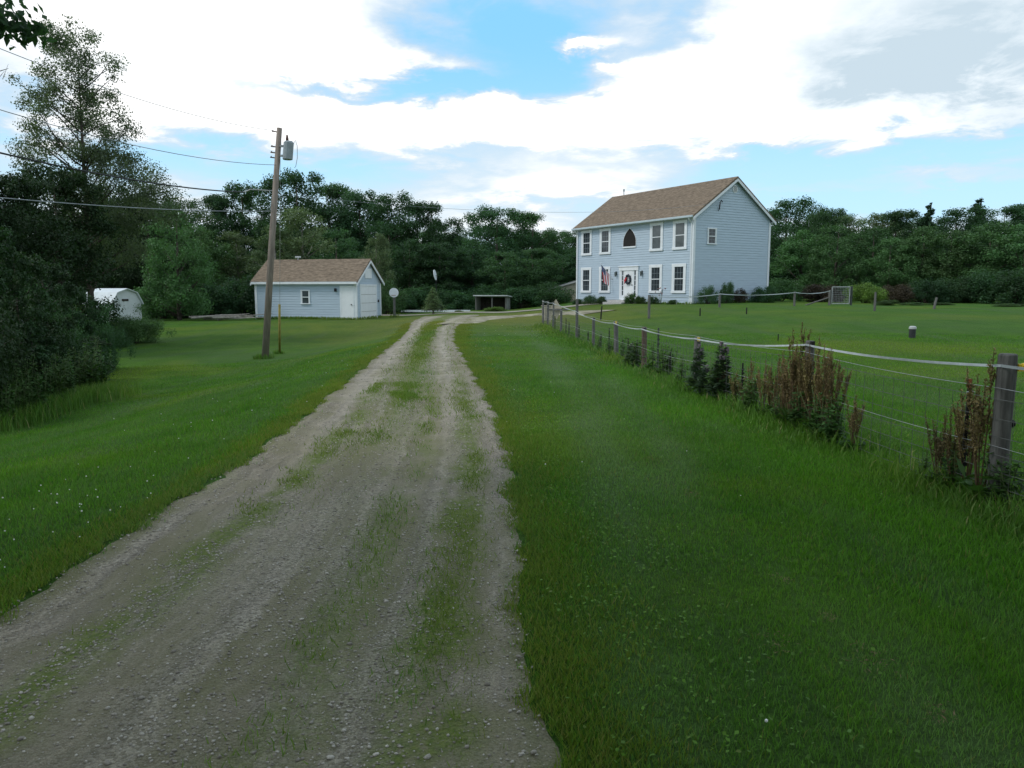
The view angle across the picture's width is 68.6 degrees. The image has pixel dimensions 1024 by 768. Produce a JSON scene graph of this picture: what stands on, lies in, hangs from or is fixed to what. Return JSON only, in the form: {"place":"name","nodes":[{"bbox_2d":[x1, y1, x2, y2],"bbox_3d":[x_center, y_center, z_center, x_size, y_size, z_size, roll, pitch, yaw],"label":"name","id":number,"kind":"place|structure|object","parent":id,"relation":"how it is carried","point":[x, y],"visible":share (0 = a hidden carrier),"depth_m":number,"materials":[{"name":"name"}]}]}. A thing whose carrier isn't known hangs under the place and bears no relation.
{"place":"outdoors","nodes":[
{"label":"outdoors","id":0,"kind":"place"},
{"bbox_2d":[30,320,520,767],"bbox_3d":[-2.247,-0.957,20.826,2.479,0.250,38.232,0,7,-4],"label":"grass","id":1,"kind":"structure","parent":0,"point":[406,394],"depth_m":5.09,"materials":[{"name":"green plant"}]},
{"bbox_2d":[0,315,561,767],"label":"driveway","id":2,"kind":"structure","parent":0,"point":[92,735],"depth_m":3.65,"materials":[{"name":"grey gravel"}]},
{"bbox_2d":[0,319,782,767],"bbox_3d":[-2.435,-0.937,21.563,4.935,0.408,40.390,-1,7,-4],"label":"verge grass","id":3,"kind":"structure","parent":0,"point":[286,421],"depth_m":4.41,"materials":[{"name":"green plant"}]},
{"bbox_2d":[0,298,1023,767],"bbox_3d":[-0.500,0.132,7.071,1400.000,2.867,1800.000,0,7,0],"label":"lawn ground","id":4,"kind":"structure","parent":0,"point":[202,342],"depth_m":5.41,"materials":[{"name":"green plant"}]},
{"bbox_2d":[0,225,42,398],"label":"sapling","id":5,"kind":"object","parent":4,"relation":"on","point":[4,248],"visible":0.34,"depth_m":14.59,"materials":[{"name":"green plant"}]},
{"bbox_2d":[0,294,54,407],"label":"bush","id":6,"kind":"object","parent":4,"relation":"on","point":[5,362],"visible":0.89,"depth_m":13.56,"materials":[{"name":"green plant"}]},
{"bbox_2d":[0,0,58,50],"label":"maple tree","id":7,"kind":"object","parent":4,"relation":"on","point":[29,32],"visible":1,"depth_m":5.32,"materials":[{"name":"green plant"}]},
{"bbox_2d":[0,245,71,384],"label":"sapling","id":8,"kind":"object","parent":4,"relation":"on","point":[37,296],"visible":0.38,"depth_m":15.25,"materials":[{"name":"green plant"}]},
{"bbox_2d":[0,171,78,318],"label":"oak tree","id":9,"kind":"object","parent":4,"relation":"on","point":[13,186],"visible":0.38,"depth_m":26.30,"materials":[{"name":"green plant"}]},
{"bbox_2d":[14,320,64,393],"bbox_3d":[-9.584,-0.357,15.046,1.230,1.843,1.196,0,7,2],"label":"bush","id":10,"kind":"object","parent":4,"relation":"on","point":[50,340],"visible":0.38,"depth_m":14.97,"materials":[{"name":"green plant"}]},
{"bbox_2d":[21,253,81,375],"bbox_3d":[-10.644,-1.266,17.170,1.518,3.399,1.562,-6,9,-40],"label":"sapling","id":11,"kind":"object","parent":4,"relation":"on","point":[69,300],"visible":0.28,"depth_m":17.17,"materials":[{"name":"green plant"}]},
{"bbox_2d":[0,266,102,376],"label":"bush","id":12,"kind":"object","parent":4,"relation":"on","point":[60,340],"visible":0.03,"depth_m":16.88,"materials":[{"name":"green plant"}]},
{"bbox_2d":[0,159,125,329],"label":"oak tree","id":13,"kind":"object","parent":4,"relation":"on","point":[80,257],"visible":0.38,"depth_m":29.63,"materials":[{"name":"green plant"}]},
{"bbox_2d":[23,283,110,357],"bbox_3d":[-12.325,-1.490,20.387,2.844,2.864,2.480,2,7,13],"label":"bush","id":14,"kind":"object","parent":4,"relation":"on","point":[102,326],"visible":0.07,"depth_m":20.60,"materials":[{"name":"green plant"}]},
{"bbox_2d":[28,298,119,379],"bbox_3d":[-11.054,-0.901,17.634,2.469,2.291,2.458,1,7,5],"label":"bush","id":15,"kind":"object","parent":4,"relation":"on","point":[79,346],"visible":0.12,"depth_m":17.89,"materials":[{"name":"green plant"}]},
{"bbox_2d":[49,284,108,358],"bbox_3d":[-11.878,-1.381,20.529,1.553,2.729,1.537,3,8,20],"label":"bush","id":16,"kind":"object","parent":4,"relation":"on","point":[78,316],"visible":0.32,"depth_m":20.43,"materials":[{"name":"green plant"}]},
{"bbox_2d":[3,14,214,303],"bbox_3d":[-17.457,-8.396,32.262,8.086,13.839,5.989,0,7,0],"label":"aspen tree","id":17,"kind":"object","parent":4,"relation":"on","point":[93,155],"visible":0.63,"depth_m":31.60,"materials":[{"name":"green plant"}]},
{"bbox_2d":[71,180,146,291],"bbox_3d":[-28.696,-9.544,53.184,6.014,9.866,5.838,2,7,13],"label":"oak tree","id":18,"kind":"object","parent":4,"relation":"on","point":[111,279],"visible":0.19,"depth_m":52.38,"materials":[{"name":"green plant"}]},
{"bbox_2d":[85,298,136,370],"bbox_3d":[-12.196,-1.433,22.041,1.671,2.277,1.458,1,7,7],"label":"bush","id":19,"kind":"object","parent":4,"relation":"on","point":[111,339],"visible":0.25,"depth_m":22.02,"materials":[{"name":"green plant"}]},
{"bbox_2d":[84,288,143,320],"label":"white shed","id":20,"kind":"structure","parent":4,"relation":"on","point":[127,298],"depth_m":44.20,"materials":[{"name":"metal"}]},
{"bbox_2d":[107,303,178,343],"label":"bush","id":21,"kind":"object","parent":4,"relation":"on","point":[140,329],"visible":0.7,"depth_m":32.74,"materials":[{"name":"green plant"}]},
{"bbox_2d":[102,192,195,296],"bbox_3d":[-25.963,-9.079,53.423,5.853,8.863,5.959,1,7,8],"label":"oak tree","id":22,"kind":"object","parent":4,"relation":"on","point":[138,279],"visible":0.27,"depth_m":52.31,"materials":[{"name":"green plant"}]},
{"bbox_2d":[129,206,220,319],"bbox_3d":[-20.715,-7.365,46.439,5.229,7.190,5.083,2,8,18],"label":"maple tree","id":23,"kind":"object","parent":4,"relation":"on","point":[176,284],"visible":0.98,"depth_m":45.91,"materials":[{"name":"green plant"}]},
{"bbox_2d":[167,225,243,312],"bbox_3d":[-23.622,-8.648,57.499,5.541,7.039,6.153,5,9,35],"label":"maple tree","id":24,"kind":"object","parent":4,"relation":"on","point":[216,253],"visible":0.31,"depth_m":57.16,"materials":[{"name":"green plant"}]},
{"bbox_2d":[174,193,248,287],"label":"oak tree","id":25,"kind":"object","parent":4,"relation":"on","point":[217,202],"visible":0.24,"depth_m":75.42,"materials":[{"name":"green plant"}]},
{"bbox_2d":[197,279,244,315],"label":"bush","id":26,"kind":"object","parent":4,"relation":"on","point":[219,294],"visible":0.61,"depth_m":50.78,"materials":[{"name":"green plant"}]},
{"bbox_2d":[211,273,255,316],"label":"bush","id":27,"kind":"object","parent":4,"relation":"on","point":[246,297],"visible":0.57,"depth_m":51.70,"materials":[{"name":"green plant"}]},
{"bbox_2d":[212,230,261,290],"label":"birch tree","id":28,"kind":"object","parent":4,"relation":"on","point":[236,242],"visible":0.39,"depth_m":58.74,"materials":[{"name":"green plant"}]},
{"bbox_2d":[205,179,279,291],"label":"oak tree","id":29,"kind":"object","parent":4,"relation":"on","point":[244,221],"visible":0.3,"depth_m":77.33,"materials":[{"name":"green plant"}]},
{"bbox_2d":[243,224,294,286],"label":"birch tree","id":30,"kind":"object","parent":4,"relation":"on","point":[257,256],"visible":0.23,"depth_m":57.08,"materials":[{"name":"green plant"}]},
{"bbox_2d":[244,127,297,356],"bbox_3d":[-8.641,-4.610,26.282,1.619,8.178,2.786,-5,9,-34],"label":"utility pole","id":31,"kind":"object","parent":4,"relation":"on","point":[288,146],"visible":0.95,"depth_m":25.50,"materials":[{"name":"wood"}]},
{"bbox_2d":[0,152,244,192],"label":"power line","id":32,"kind":"object","parent":31,"relation":"attached to","point":[111,175],"visible":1,"depth_m":18.07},
{"bbox_2d":[258,206,336,264],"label":"birch tree","id":33,"kind":"object","parent":4,"relation":"on","point":[297,247],"visible":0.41,"depth_m":58.06,"materials":[{"name":"green plant"}]},
{"bbox_2d":[244,167,354,269],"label":"oak tree","id":34,"kind":"object","parent":4,"relation":"on","point":[293,178],"visible":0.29,"depth_m":75.28,"materials":[{"name":"green plant"}]},
{"bbox_2d":[250,256,384,319],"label":"garage shed","id":35,"kind":"structure","parent":4,"relation":"on","point":[340,288],"depth_m":47.69,"materials":[{"name":"blue wood"}]},
{"bbox_2d":[339,286,354,319],"bbox_3d":[-10.294,-5.041,46.814,0.955,2.170,0.114,2,7,13],"label":"side door","id":36,"kind":"structure","parent":35,"relation":"in","point":[346,292],"depth_m":46.81,"materials":[{"name":"white paint"}]},
{"bbox_2d":[359,284,377,317],"bbox_3d":[-9.254,-5.296,48.446,0.053,2.270,2.570,2,7,13],"label":"overhead door","id":37,"kind":"structure","parent":35,"relation":"in","point":[368,292],"depth_m":48.38,"materials":[{"name":"white paint"}]},
{"bbox_2d":[299,181,367,258],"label":"oak tree","id":38,"kind":"object","parent":4,"relation":"on","point":[331,190],"visible":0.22,"depth_m":79.59,"materials":[{"name":"green plant"}]},
{"bbox_2d":[309,227,365,258],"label":"maple tree","id":39,"kind":"object","parent":4,"relation":"on","point":[344,245],"visible":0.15,"depth_m":62.94,"materials":[{"name":"green plant"}]},
{"bbox_2d":[326,188,394,270],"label":"oak tree","id":40,"kind":"object","parent":4,"relation":"on","point":[357,233],"visible":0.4,"depth_m":76.66,"materials":[{"name":"green plant"}]},
{"bbox_2d":[358,232,399,303],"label":"birch tree","id":41,"kind":"object","parent":4,"relation":"on","point":[376,256],"visible":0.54,"depth_m":57.01,"materials":[{"name":"green plant"}]},
{"bbox_2d":[357,189,427,287],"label":"oak tree","id":42,"kind":"object","parent":4,"relation":"on","point":[370,231],"visible":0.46,"depth_m":75.47,"materials":[{"name":"green plant"}]},
{"bbox_2d":[380,278,408,313],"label":"bush","id":43,"kind":"object","parent":4,"relation":"on","point":[386,297],"visible":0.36,"depth_m":55.19,"materials":[{"name":"green plant"}]},
{"bbox_2d":[384,286,426,312],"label":"bush","id":44,"kind":"object","parent":4,"relation":"on","point":[410,304],"visible":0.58,"depth_m":60.63,"materials":[{"name":"green plant"}]},
{"bbox_2d":[374,200,451,289],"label":"oak tree","id":45,"kind":"object","parent":4,"relation":"on","point":[428,220],"visible":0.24,"depth_m":77.18,"materials":[{"name":"green plant"}]},
{"bbox_2d":[381,237,450,308],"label":"maple tree","id":46,"kind":"object","parent":4,"relation":"on","point":[405,272],"visible":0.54,"depth_m":64.14,"materials":[{"name":"green plant"}]},
{"bbox_2d":[405,241,477,309],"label":"oak tree","id":47,"kind":"object","parent":4,"relation":"on","point":[447,283],"visible":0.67,"depth_m":63.99,"materials":[{"name":"green plant"}]},
{"bbox_2d":[421,216,476,286],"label":"oak tree","id":48,"kind":"object","parent":4,"relation":"on","point":[446,226],"visible":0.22,"depth_m":81.60,"materials":[{"name":"green plant"}]},
{"bbox_2d":[438,288,474,309],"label":"bush","id":49,"kind":"object","parent":4,"relation":"on","point":[461,300],"visible":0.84,"depth_m":61.55,"materials":[{"name":"green plant"}]},
{"bbox_2d":[437,247,508,292],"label":"oak tree","id":50,"kind":"object","parent":4,"relation":"on","point":[476,263],"visible":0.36,"depth_m":66.33,"materials":[{"name":"green plant"}]},
{"bbox_2d":[473,295,512,309],"bbox_3d":[-1.521,-6.554,60.338,2.800,1.200,2.000,2,7,12],"label":"open shelter","id":51,"kind":"object","parent":4,"relation":"on","point":[502,301],"visible":0.79,"depth_m":60.91,"materials":[{"name":"wood"}]},
{"bbox_2d":[455,203,539,291],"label":"oak tree","id":52,"kind":"object","parent":4,"relation":"on","point":[498,232],"visible":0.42,"depth_m":73.93,"materials":[{"name":"green plant"}]},
{"bbox_2d":[470,251,539,304],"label":"maple tree","id":53,"kind":"object","parent":4,"relation":"on","point":[513,281],"visible":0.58,"depth_m":64.23,"materials":[{"name":"green plant"}]},
{"bbox_2d":[0,300,1023,563],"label":"tall grass","id":54,"kind":"structure","parent":4,"relation":"on","point":[78,396],"depth_m":8.71,"materials":[{"name":"green plant"}]},
{"bbox_2d":[0,343,1023,767],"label":"clover","id":55,"kind":"object","parent":4,"relation":"on","point":[714,701],"depth_m":3.82,"materials":[{"name":"green plant"}]},
{"bbox_2d":[498,286,545,308],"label":"bush","id":56,"kind":"object","parent":4,"relation":"on","point":[519,300],"visible":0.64,"depth_m":61.84,"materials":[{"name":"green plant"}]},
{"bbox_2d":[498,248,569,304],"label":"oak tree","id":57,"kind":"object","parent":4,"relation":"on","point":[550,268],"visible":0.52,"depth_m":66.30,"materials":[{"name":"green plant"}]},
{"bbox_2d":[499,210,570,284],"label":"oak tree","id":58,"kind":"object","parent":4,"relation":"on","point":[532,220],"visible":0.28,"depth_m":76.29,"materials":[{"name":"green plant"}]},
{"bbox_2d":[517,281,575,304],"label":"bush","id":59,"kind":"object","parent":4,"relation":"on","point":[558,295],"visible":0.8,"depth_m":62.37,"materials":[{"name":"green plant"}]},
{"bbox_2d":[540,253,575,282],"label":"oak tree","id":60,"kind":"object","parent":4,"relation":"on","point":[570,271],"visible":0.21,"depth_m":69.88,"materials":[{"name":"green plant"}]},
{"bbox_2d":[571,176,775,303],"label":"house","id":61,"kind":"structure","parent":4,"relation":"on","point":[683,250],"depth_m":49.03,"materials":[{"name":"blue wood"}]},
{"bbox_2d":[648,264,662,292],"bbox_3d":[9.423,-6.916,49.308,0.086,1.860,1.300,-4,8,-31],"label":"window","id":62,"kind":"structure","parent":61,"relation":"in","point":[655,271],"depth_m":49.30,"materials":[{"name":"white paint"}]},
{"bbox_2d":[649,222,663,250],"bbox_3d":[9.423,-9.610,48.970,0.086,1.830,1.300,-4,8,-31],"label":"window","id":63,"kind":"structure","parent":61,"relation":"in","point":[656,229],"depth_m":48.95,"materials":[{"name":"white paint"}]},
{"bbox_2d":[671,263,686,292],"bbox_3d":[10.549,-6.688,47.489,0.086,1.860,1.300,-4,8,-31],"label":"window","id":64,"kind":"structure","parent":61,"relation":"in","point":[678,284],"depth_m":47.48,"materials":[{"name":"white paint"}]},
{"bbox_2d":[672,219,687,249],"bbox_3d":[10.549,-9.382,47.151,0.086,1.830,1.300,-4,8,-31],"label":"window","id":65,"kind":"structure","parent":61,"relation":"in","point":[680,229],"depth_m":47.16,"materials":[{"name":"white paint"}]},
{"bbox_2d":[682,344,708,389],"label":"thistle","id":66,"kind":"object","parent":4,"relation":"on","point":[695,376],"visible":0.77,"depth_m":11.90,"materials":[{"name":"green plant"}]},
{"bbox_2d":[704,342,732,399],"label":"thistle","id":67,"kind":"object","parent":4,"relation":"on","point":[715,386],"visible":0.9,"depth_m":10.83,"materials":[{"name":"green plant"}]},
{"bbox_2d":[737,373,762,409],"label":"weed","id":68,"kind":"object","parent":4,"relation":"on","point":[746,399],"visible":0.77,"depth_m":9.74,"materials":[{"name":"green plant"}]},
{"bbox_2d":[747,286,779,302],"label":"shrub","id":69,"kind":"object","parent":4,"relation":"on","point":[761,297],"visible":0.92,"depth_m":48.61,"materials":[{"name":"green plant"}]},
{"bbox_2d":[542,299,1023,508],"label":"wire fence","id":70,"kind":"object","parent":4,"relation":"on","point":[1007,365],"visible":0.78,"depth_m":6.04,"materials":[{"name":"grey metal"}]},
{"bbox_2d":[768,277,804,300],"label":"bush","id":71,"kind":"object","parent":4,"relation":"on","point":[790,287],"visible":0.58,"depth_m":53.12,"materials":[{"name":"green plant"}]},
{"bbox_2d":[767,195,824,283],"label":"oak tree","id":72,"kind":"object","parent":4,"relation":"on","point":[787,228],"visible":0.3,"depth_m":71.61,"materials":[{"name":"green plant"}]},
{"bbox_2d":[780,322,811,418],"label":"dock plant","id":73,"kind":"object","parent":4,"relation":"on","point":[792,366],"visible":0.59,"depth_m":8.48,"materials":[{"name":"brown plant"}]},
{"bbox_2d":[788,345,816,425],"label":"dock plant","id":74,"kind":"object","parent":4,"relation":"on","point":[811,369],"visible":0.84,"depth_m":8.24,"materials":[{"name":"brown plant"}]},
{"bbox_2d":[769,228,839,300],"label":"maple tree","id":75,"kind":"object","parent":4,"relation":"on","point":[794,258],"visible":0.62,"depth_m":58.56,"materials":[{"name":"green plant"}]},
{"bbox_2d":[798,335,829,424],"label":"dock plant","id":76,"kind":"object","parent":4,"relation":"on","point":[805,374],"visible":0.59,"depth_m":8.16,"materials":[{"name":"brown plant"}]},
{"bbox_2d":[798,283,846,301],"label":"bush","id":77,"kind":"object","parent":4,"relation":"on","point":[814,287],"visible":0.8,"depth_m":49.34,"materials":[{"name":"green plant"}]},
{"bbox_2d":[810,344,846,436],"bbox_3d":[3.310,0.098,7.865,0.342,1.038,0.308,4,8,28],"label":"dock plant","id":78,"kind":"object","parent":4,"relation":"on","point":[819,374],"visible":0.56,"depth_m":7.83,"materials":[{"name":"brown plant"}]},
{"bbox_2d":[800,204,859,283],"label":"oak tree","id":79,"kind":"object","parent":4,"relation":"on","point":[821,215],"visible":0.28,"depth_m":66.27,"materials":[{"name":"green plant"}]},
{"bbox_2d":[814,389,848,443],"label":"weed","id":80,"kind":"object","parent":4,"relation":"on","point":[831,425],"visible":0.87,"depth_m":7.62,"materials":[{"name":"green plant"}]},
{"bbox_2d":[794,222,872,299],"bbox_3d":[24.305,-9.061,56.259,5.254,6.001,5.404,-1,7,-12],"label":"maple tree","id":81,"kind":"object","parent":4,"relation":"on","point":[832,277],"visible":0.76,"depth_m":55.87,"materials":[{"name":"green plant"}]},
{"bbox_2d":[818,347,852,437],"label":"dock plant","id":82,"kind":"object","parent":4,"relation":"on","point":[831,383],"visible":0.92,"depth_m":7.66,"materials":[{"name":"brown plant"}]},
{"bbox_2d":[838,396,866,449],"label":"dock plant","id":83,"kind":"object","parent":4,"relation":"on","point":[855,428],"visible":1,"depth_m":7.31,"materials":[{"name":"brown plant"}]},
{"bbox_2d":[842,282,889,302],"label":"bush","id":84,"kind":"object","parent":4,"relation":"on","point":[861,293],"visible":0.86,"depth_m":46.77,"materials":[{"name":"green plant"}]},
{"bbox_2d":[838,225,905,296],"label":"maple tree","id":85,"kind":"object","parent":4,"relation":"on","point":[870,237],"visible":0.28,"depth_m":56.81,"materials":[{"name":"green plant"}]},
{"bbox_2d":[857,237,922,291],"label":"maple tree","id":86,"kind":"object","parent":4,"relation":"on","point":[887,278],"visible":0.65,"depth_m":53.91,"materials":[{"name":"green plant"}]},
{"bbox_2d":[856,209,925,288],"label":"oak tree","id":87,"kind":"object","parent":4,"relation":"on","point":[898,215],"visible":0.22,"depth_m":63.96,"materials":[{"name":"green plant"}]},
{"bbox_2d":[873,283,914,302],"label":"bush","id":88,"kind":"object","parent":4,"relation":"on","point":[904,294],"visible":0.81,"depth_m":47.06,"materials":[{"name":"brown plant"}]},
{"bbox_2d":[885,224,962,301],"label":"maple tree","id":89,"kind":"object","parent":4,"relation":"on","point":[931,236],"visible":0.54,"depth_m":53.58,"materials":[{"name":"green plant"}]},
{"bbox_2d":[902,277,957,302],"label":"bush","id":90,"kind":"object","parent":4,"relation":"on","point":[929,291],"visible":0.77,"depth_m":47.85,"materials":[{"name":"green plant"}]},
{"bbox_2d":[922,410,957,480],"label":"dock plant","id":91,"kind":"object","parent":4,"relation":"on","point":[937,442],"visible":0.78,"depth_m":6.02,"materials":[{"name":"brown plant"}]},
{"bbox_2d":[910,228,987,301],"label":"maple tree","id":92,"kind":"object","parent":4,"relation":"on","point":[949,263],"visible":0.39,"depth_m":52.67,"materials":[{"name":"green plant"}]},
{"bbox_2d":[934,401,966,489],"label":"dock plant","id":93,"kind":"object","parent":4,"relation":"on","point":[948,442],"visible":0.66,"depth_m":5.83,"materials":[{"name":"brown plant"}]},
{"bbox_2d":[922,274,985,302],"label":"bush","id":94,"kind":"object","parent":4,"relation":"on","point":[963,295],"visible":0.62,"depth_m":47.83,"materials":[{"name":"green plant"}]},
{"bbox_2d":[912,203,1008,280],"bbox_3d":[35.036,-10.296,59.263,7.076,7.655,7.290,-3,8,-25],"label":"oak tree","id":95,"kind":"object","parent":4,"relation":"on","point":[957,215],"visible":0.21,"depth_m":58.23,"materials":[{"name":"green plant"}]},
{"bbox_2d":[947,374,988,492],"bbox_3d":[3.502,0.408,5.709,0.320,0.972,0.288,-2,8,-19],"label":"dock plant","id":96,"kind":"object","parent":4,"relation":"on","point":[960,424],"visible":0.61,"depth_m":5.71,"materials":[{"name":"brown plant"}]},
{"bbox_2d":[951,347,1001,496],"bbox_3d":[3.453,0.331,5.466,0.391,1.203,0.342,4,8,28],"label":"dock plant","id":97,"kind":"object","parent":4,"relation":"on","point":[975,439],"visible":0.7,"depth_m":5.47,"materials":[{"name":"brown plant"}]},
{"bbox_2d":[936,221,1023,302],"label":"maple tree","id":98,"kind":"object","parent":4,"relation":"on","point":[978,248],"visible":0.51,"depth_m":50.76,"materials":[{"name":"green plant"}]},
{"bbox_2d":[948,267,1018,303],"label":"bush","id":99,"kind":"object","parent":4,"relation":"on","point":[978,281],"visible":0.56,"depth_m":46.80,"materials":[{"name":"green plant"}]},
{"bbox_2d":[971,203,1023,295],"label":"oak tree","id":100,"kind":"object","parent":4,"relation":"on","point":[1014,209],"visible":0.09,"depth_m":60.14,"materials":[{"name":"green plant"}]},
{"bbox_2d":[975,223,1023,300],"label":"maple tree","id":101,"kind":"object","parent":4,"relation":"on","point":[1017,247],"visible":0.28,"depth_m":49.17,"materials":[{"name":"green plant"}]},
{"bbox_2d":[979,452,1023,514],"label":"weed","id":102,"kind":"object","parent":4,"relation":"on","point":[1003,488],"visible":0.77,"depth_m":5.31,"materials":[{"name":"green plant"}]},
{"bbox_2d":[982,268,1023,303],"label":"bush","id":103,"kind":"object","parent":4,"relation":"on","point":[1015,278],"visible":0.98,"depth_m":45.30,"materials":[{"name":"green plant"}]},
{"bbox_2d":[0,0,1023,247],"label":"sky","id":104,"kind":"structure","parent":0,"point":[554,109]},
{"bbox_2d":[434,310,609,324],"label":"drive path","id":105,"kind":"structure","parent":0,"point":[479,319],"depth_m":41.51,"materials":[{"name":"grey gravel"}]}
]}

